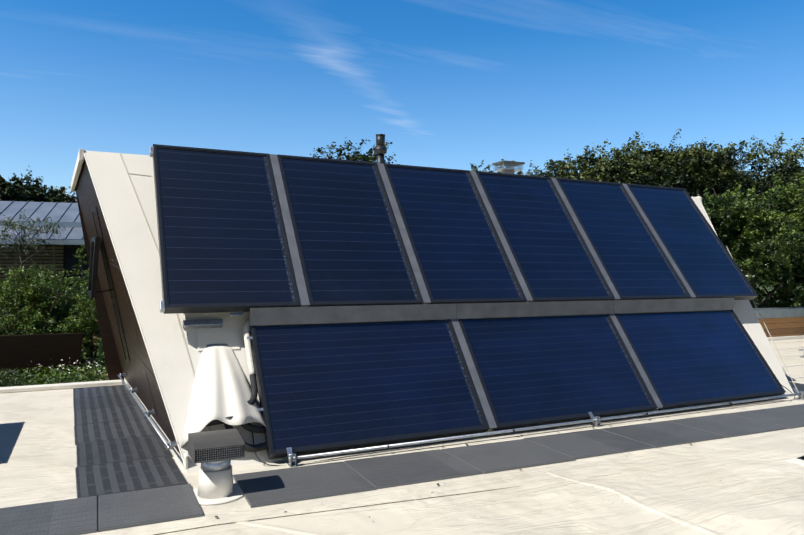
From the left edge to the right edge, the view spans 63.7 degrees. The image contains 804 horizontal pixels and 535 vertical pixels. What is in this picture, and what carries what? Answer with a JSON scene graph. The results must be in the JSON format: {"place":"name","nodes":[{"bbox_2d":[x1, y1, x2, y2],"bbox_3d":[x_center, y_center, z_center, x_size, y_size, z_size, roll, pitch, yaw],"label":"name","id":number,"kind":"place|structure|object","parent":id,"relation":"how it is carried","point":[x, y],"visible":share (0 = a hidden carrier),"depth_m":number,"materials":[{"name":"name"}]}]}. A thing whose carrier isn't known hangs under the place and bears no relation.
{"place":"outdoors","nodes":[
{"label":"outdoors","id":0,"kind":"place"},
{"bbox_2d":[0,210,66,312],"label":"olive tree","id":1,"kind":"object","parent":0,"point":[13,227],"depth_m":21.73,"materials":[{"name":"green plant"}]},
{"bbox_2d":[0,245,102,351],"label":"neighbour building walls","id":2,"kind":"structure","parent":0,"point":[70,261],"depth_m":23.49,"materials":[{"name":"brown wood"}]},
{"bbox_2d":[0,200,84,244],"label":"zinc roof","id":3,"kind":"structure","parent":2,"relation":"on","point":[67,215],"depth_m":24.26,"materials":[{"name":"grey metal"}]},
{"bbox_2d":[0,244,100,344],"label":"slat screen","id":4,"kind":"object","parent":2,"relation":"attached to","point":[16,261],"visible":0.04,"depth_m":23.13,"materials":[{"name":"brown wood"}]},
{"bbox_2d":[0,277,803,386],"bbox_3d":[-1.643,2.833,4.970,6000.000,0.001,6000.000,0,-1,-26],"label":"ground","id":5,"kind":"structure","parent":0,"point":[87,363],"depth_m":21.02,"materials":[{"name":"green plant"}]},
{"bbox_2d":[0,368,23,386],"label":"ground cover plants","id":6,"kind":"object","parent":5,"relation":"on","point":[12,378],"visible":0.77,"depth_m":15.69,"materials":[{"name":"green plant"}]},
{"bbox_2d":[0,166,76,202],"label":"tree","id":7,"kind":"object","parent":5,"relation":"on","point":[16,191],"visible":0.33,"depth_m":33.48,"materials":[{"name":"green plant"}]},
{"bbox_2d":[0,333,83,377],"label":"planter","id":8,"kind":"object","parent":5,"relation":"on","point":[20,351],"depth_m":17.67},
{"bbox_2d":[0,261,100,365],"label":"round shrub","id":9,"kind":"object","parent":5,"relation":"on","point":[38,309],"depth_m":19.55,"materials":[{"name":"green plant"}]},
{"bbox_2d":[0,364,107,386],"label":"flower bed leaves","id":10,"kind":"object","parent":5,"relation":"on","point":[72,377],"visible":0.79,"depth_m":16.59,"materials":[{"name":"green plant"}]},
{"bbox_2d":[57,359,104,372],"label":"flowers","id":11,"kind":"object","parent":10,"relation":"on","point":[83,366],"visible":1,"depth_m":16.77,"materials":[{"name":"white plant"}]},
{"bbox_2d":[51,270,105,368],"bbox_3d":[-8.470,1.450,20.082,4.573,3.413,3.626,0,-1,-26],"label":"shrub","id":12,"kind":"object","parent":5,"relation":"on","point":[78,325],"visible":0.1,"depth_m":19.07,"materials":[{"name":"green plant"}]},
{"bbox_2d":[69,244,99,357],"bbox_3d":[-10.573,1.173,22.148,1.500,4.003,1.240,0,-1,-26],"label":"tall shrub","id":13,"kind":"object","parent":5,"relation":"on","point":[79,251],"depth_m":22.08,"materials":[{"name":"green plant"}]},
{"bbox_2d":[310,137,399,164],"bbox_3d":[-0.792,0.087,16.469,4.370,6.218,5.228,0,-1,-26],"label":"tree","id":14,"kind":"object","parent":5,"relation":"on","point":[366,157],"depth_m":14.96,"materials":[{"name":"green plant"}]},
{"bbox_2d":[527,167,596,180],"bbox_3d":[5.787,-0.270,25.174,6.598,7.168,6.274,0,-1,-26],"label":"tree","id":15,"kind":"object","parent":5,"relation":"on","point":[549,174],"visible":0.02,"depth_m":24.08,"materials":[{"name":"green plant"}]},
{"bbox_2d":[688,167,803,302],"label":"tree","id":16,"kind":"object","parent":5,"relation":"on","point":[760,188],"depth_m":23.15,"materials":[{"name":"green plant"}]},
{"bbox_2d":[696,183,803,307],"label":"tree","id":17,"kind":"object","parent":5,"relation":"on","point":[725,215],"depth_m":16.06,"materials":[{"name":"green plant"}]},
{"bbox_2d":[728,173,803,306],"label":"tree","id":18,"kind":"object","parent":5,"relation":"on","point":[789,196],"depth_m":18.29,"materials":[{"name":"green plant"}]},
{"bbox_2d":[749,267,803,307],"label":"hedge","id":19,"kind":"object","parent":5,"relation":"on","point":[769,303],"depth_m":17.23,"materials":[{"name":"green plant"}]},
{"bbox_2d":[780,276,803,306],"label":"hedge","id":20,"kind":"object","parent":5,"relation":"on","point":[794,288],"visible":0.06,"depth_m":19.66,"materials":[{"name":"green plant"}]},
{"bbox_2d":[0,0,803,276],"label":"sky","id":21,"kind":"structure","parent":0,"point":[452,84],"materials":[{"name":"blue"}]},
{"bbox_2d":[470,159,536,175],"bbox_3d":[2.567,-0.012,19.899,2.979,6.501,3.333,0,-1,-26],"label":"tree","id":22,"kind":"object","parent":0,"point":[474,168],"visible":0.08,"depth_m":19.64,"materials":[{"name":"green plant"}]},
{"bbox_2d":[529,129,803,207],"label":"trees","id":23,"kind":"object","parent":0,"point":[680,168],"depth_m":24.82,"materials":[{"name":"green plant"}]},
{"bbox_2d":[615,310,785,410],"bbox_3d":[3.620,1.061,7.908,2.083,1.061,0.820,0,-1,-26],"label":"solar collector","id":24,"kind":"object","parent":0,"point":[691,358],"visible":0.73,"depth_m":7.83,"materials":[{"name":"blue glass"}]},
{"bbox_2d":[758,317,803,336],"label":"timber parapet","id":25,"kind":"object","parent":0,"point":[785,326],"depth_m":15.54,"materials":[{"name":"brown wood"}]},
{"bbox_2d":[753,307,803,318],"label":"parapet coping","id":26,"kind":"object","parent":25,"relation":"attached to","point":[778,312],"visible":0.1,"depth_m":15.46,"materials":[{"name":"metal"}]},
{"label":"building walls","id":27,"kind":"object","parent":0,"visible":0},
{"bbox_2d":[0,339,803,534],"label":"flat roof","id":28,"kind":"structure","parent":27,"relation":"on","point":[758,489],"depth_m":4.55,"materials":[{"name":"beige plastic"}]},
{"bbox_2d":[0,380,121,392],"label":"roof kerb","id":29,"kind":"structure","parent":28,"relation":"on","point":[57,386],"depth_m":8.69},
{"bbox_2d":[0,484,203,534],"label":"walkway mat","id":30,"kind":"object","parent":28,"relation":"on","point":[78,516],"visible":1,"depth_m":4.11,"materials":[{"name":"grey rubber"}]},
{"bbox_2d":[73,385,187,497],"bbox_3d":[-2.974,1.596,6.683,0.734,0.014,4.824,0,-1,-27],"label":"walkway mat","id":31,"kind":"object","parent":28,"relation":"on","point":[120,445],"visible":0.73,"depth_m":5.67,"materials":[{"name":"grey rubber"}]},
{"bbox_2d":[193,459,243,504],"bbox_3d":[-1.292,1.435,4.493,0.420,0.278,0.420,0,-1,-26],"label":"vent pipe","id":32,"kind":"object","parent":28,"relation":"on","point":[216,486],"visible":0.71,"depth_m":4.40,"materials":[{"name":"metal"}]},
{"bbox_2d":[188,428,244,463],"bbox_3d":[-1.290,1.236,4.492,0.330,0.139,0.307,0,-1,-26],"label":"vent cap","id":33,"kind":"object","parent":32,"relation":"on","point":[216,445],"visible":0.98,"depth_m":4.42,"materials":[{"name":"paint"}]},
{"bbox_2d":[124,459,706,534],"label":"membrane lap","id":34,"kind":"object","parent":28,"relation":"on","point":[263,516],"visible":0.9,"depth_m":4.28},
{"bbox_2d":[75,150,793,472],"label":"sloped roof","id":35,"kind":"structure","parent":28,"relation":"on","point":[137,252],"depth_m":6.21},
{"bbox_2d":[88,207,129,363],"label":"slot window","id":36,"kind":"structure","parent":35,"relation":"on","point":[93,266],"depth_m":7.14,"materials":[{"name":"black glass"}]},
{"bbox_2d":[109,263,156,414],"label":"cladding joints","id":37,"kind":"object","parent":35,"relation":"on","point":[135,330],"visible":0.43,"depth_m":6.10,"materials":[{"name":"black"}]},
{"bbox_2d":[118,372,178,449],"bbox_3d":[-2.791,1.425,6.910,0.102,0.058,4.230,0,-1,-28],"label":"metal rail","id":38,"kind":"object","parent":35,"relation":"attached to","point":[169,445],"visible":0.96,"depth_m":6.27,"materials":[{"name":"metal"}]},
{"bbox_2d":[149,146,243,328],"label":"collector mounting rails","id":39,"kind":"object","parent":35,"relation":"on","point":[196,324],"visible":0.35,"depth_m":5.77,"materials":[{"name":"metal"}]},
{"bbox_2d":[153,144,300,313],"bbox_3d":[-1.752,-0.426,6.335,1.197,1.668,1.269,0,-1,-26],"label":"solar panel","id":40,"kind":"object","parent":39,"relation":"attached to","point":[223,242],"visible":0.92,"depth_m":6.22,"materials":[{"name":"blue glass"}]},
{"bbox_2d":[277,154,423,306],"bbox_3d":[-0.594,-0.418,6.897,1.197,1.668,1.269,0,-1,-26],"label":"solar panel","id":41,"kind":"object","parent":39,"relation":"attached to","point":[352,251],"visible":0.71,"depth_m":6.80,"materials":[{"name":"blue glass"}]},
{"bbox_2d":[384,163,526,303],"bbox_3d":[0.564,-0.411,7.458,1.197,1.668,1.269,0,-1,-26],"label":"solar panel","id":42,"kind":"object","parent":39,"relation":"attached to","point":[461,256],"visible":0.83,"depth_m":7.37,"materials":[{"name":"blue glass"}]},
{"bbox_2d":[475,171,614,301],"bbox_3d":[1.722,-0.403,8.020,1.197,1.668,1.269,0,-1,-26],"label":"solar panel","id":43,"kind":"object","parent":39,"relation":"attached to","point":[552,255],"visible":0.81,"depth_m":7.93,"materials":[{"name":"blue glass"}]},
{"bbox_2d":[556,178,690,299],"bbox_3d":[2.880,-0.395,8.581,1.197,1.668,1.269,0,-1,-26],"label":"solar panel","id":44,"kind":"object","parent":39,"relation":"attached to","point":[633,258],"visible":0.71,"depth_m":8.50,"materials":[{"name":"blue glass"}]},
{"bbox_2d":[627,184,757,299],"bbox_3d":[4.038,-0.388,9.142,1.197,1.668,1.269,0,-1,-26],"label":"solar panel","id":45,"kind":"object","parent":39,"relation":"attached to","point":[705,263],"visible":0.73,"depth_m":9.06,"materials":[{"name":"blue glass"}]},
{"bbox_2d":[205,416,231,426],"bbox_3d":[-1.394,1.239,5.245,0.470,0.109,0.216,0,-1,-26],"label":"pipe","id":46,"kind":"object","parent":35,"relation":"on","point":[218,422],"visible":0.2,"depth_m":5.24,"materials":[{"name":"black plastic"}]},
{"bbox_2d":[181,330,265,446],"bbox_3d":[-1.511,0.990,5.445,0.720,0.854,0.812,0,-1,-26],"label":"cover","id":47,"kind":"object","parent":35,"relation":"on","point":[221,390],"visible":0.98,"depth_m":5.40,"materials":[{"name":"white fabric"}]},
{"bbox_2d":[247,337,262,413],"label":"pipe clips","id":48,"kind":"object","parent":47,"relation":"attached to","point":[259,409],"visible":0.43,"depth_m":5.43,"materials":[{"name":"metal"}]},
{"bbox_2d":[223,374,267,451],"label":"insulated pipes","id":49,"kind":"object","parent":35,"relation":"on","point":[253,428],"visible":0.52,"depth_m":5.28,"materials":[{"name":"black rubber"}]},
{"bbox_2d":[243,319,255,376],"bbox_3d":[-1.364,0.714,5.781,0.089,0.483,0.390,0,-1,-19],"label":"pipe","id":50,"kind":"object","parent":49,"relation":"on","point":[249,352],"visible":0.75,"depth_m":5.74,"materials":[{"name":"white plastic"}]},
{"bbox_2d":[250,319,489,458],"bbox_3d":[-0.290,1.035,6.012,2.083,1.061,0.820,0,-1,-26],"label":"solar collector","id":51,"kind":"object","parent":35,"relation":"on","point":[330,387],"visible":0.96,"depth_m":5.91,"materials":[{"name":"blue glass"}]},
{"bbox_2d":[373,134,386,163],"bbox_3d":[-0.285,-1.458,8.577,0.240,0.600,0.240,0,-1,-26],"label":"chimney pipe","id":52,"kind":"object","parent":35,"relation":"on","point":[380,149],"visible":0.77,"depth_m":8.53,"materials":[{"name":"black metal"}]},
{"bbox_2d":[71,149,701,472],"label":"membrane cappings","id":53,"kind":"object","parent":35,"relation":"on","point":[180,459],"visible":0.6,"depth_m":5.97,"materials":[{"name":"white metal"}]},
{"bbox_2d":[119,153,798,430],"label":"membrane seams","id":54,"kind":"object","parent":35,"relation":"on","point":[177,314],"visible":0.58,"depth_m":6.37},
{"bbox_2d":[492,160,524,173],"bbox_3d":[1.734,-1.418,10.556,0.420,0.575,0.320,0,-1,-26],"label":"chimney cowl","id":55,"kind":"object","parent":35,"relation":"on","point":[508,164],"visible":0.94,"depth_m":10.47,"materials":[{"name":"metal"}]},
{"bbox_2d":[234,472,722,534],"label":"membrane batten seams","id":56,"kind":"object","parent":28,"relation":"on","point":[644,506],"visible":0.96,"depth_m":3.99,"materials":[{"name":"beige plastic"}]},
{"bbox_2d":[215,401,790,517],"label":"windblown leaves","id":57,"kind":"object","parent":28,"relation":"on","point":[467,444],"visible":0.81,"depth_m":5.73,"materials":[{"name":"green plant"}]},
{"bbox_2d":[233,404,803,507],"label":"walkway mat","id":58,"kind":"object","parent":28,"relation":"on","point":[271,487],"visible":0.98,"depth_m":5.38,"materials":[{"name":"grey rubber"}]},
{"bbox_2d":[252,385,794,465],"bbox_3d":[1.796,1.381,6.751,6.734,0.473,0.446,0,-1,-26],"label":"pipe","id":59,"kind":"object","parent":28,"relation":"on","point":[511,434],"visible":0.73,"depth_m":6.11,"materials":[{"name":"silver metal"}]},
{"bbox_2d":[287,388,803,466],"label":"collector base rail","id":60,"kind":"object","parent":28,"relation":"on","point":[596,420],"visible":0.94,"depth_m":6.13,"materials":[{"name":"metal"}]},
{"bbox_2d":[458,314,657,430],"bbox_3d":[1.665,1.048,6.960,2.083,1.061,0.820,0,-1,-26],"label":"solar collector","id":61,"kind":"object","parent":28,"relation":"on","point":[539,371],"visible":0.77,"depth_m":6.87,"materials":[{"name":"blue glass"}]},
{"bbox_2d":[249,154,733,428],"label":"collector cover strips","id":62,"kind":"object","parent":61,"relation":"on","point":[425,310],"visible":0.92,"depth_m":6.98,"materials":[{"name":"grey metal"}]},
{"bbox_2d":[767,335,803,378],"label":"roof upstands and laps","id":63,"kind":"object","parent":28,"relation":"on","point":[787,337],"visible":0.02,"depth_m":15.24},
{"bbox_2d":[787,456,803,464],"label":"lightwell kerb","id":64,"kind":"structure","parent":28,"relation":"on","point":[799,460],"depth_m":5.15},
{"bbox_2d":[789,382,803,392],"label":"walkway mat","id":65,"kind":"object","parent":28,"relation":"on","point":[799,387],"visible":0.04,"depth_m":8.81,"materials":[{"name":"grey rubber"}]},
{"label":"sand path","id":66,"kind":"structure","parent":0,"visible":0},
{"bbox_2d":[99,341,101,376],"bbox_3d":[-8.246,2.506,17.700,0.060,1.000,0.060,0,-1,-26],"label":"green post","id":67,"kind":"object","parent":66,"relation":"on","point":[100,352],"visible":0.71,"depth_m":17.68,"materials":[{"name":"green metal"}]}
]}

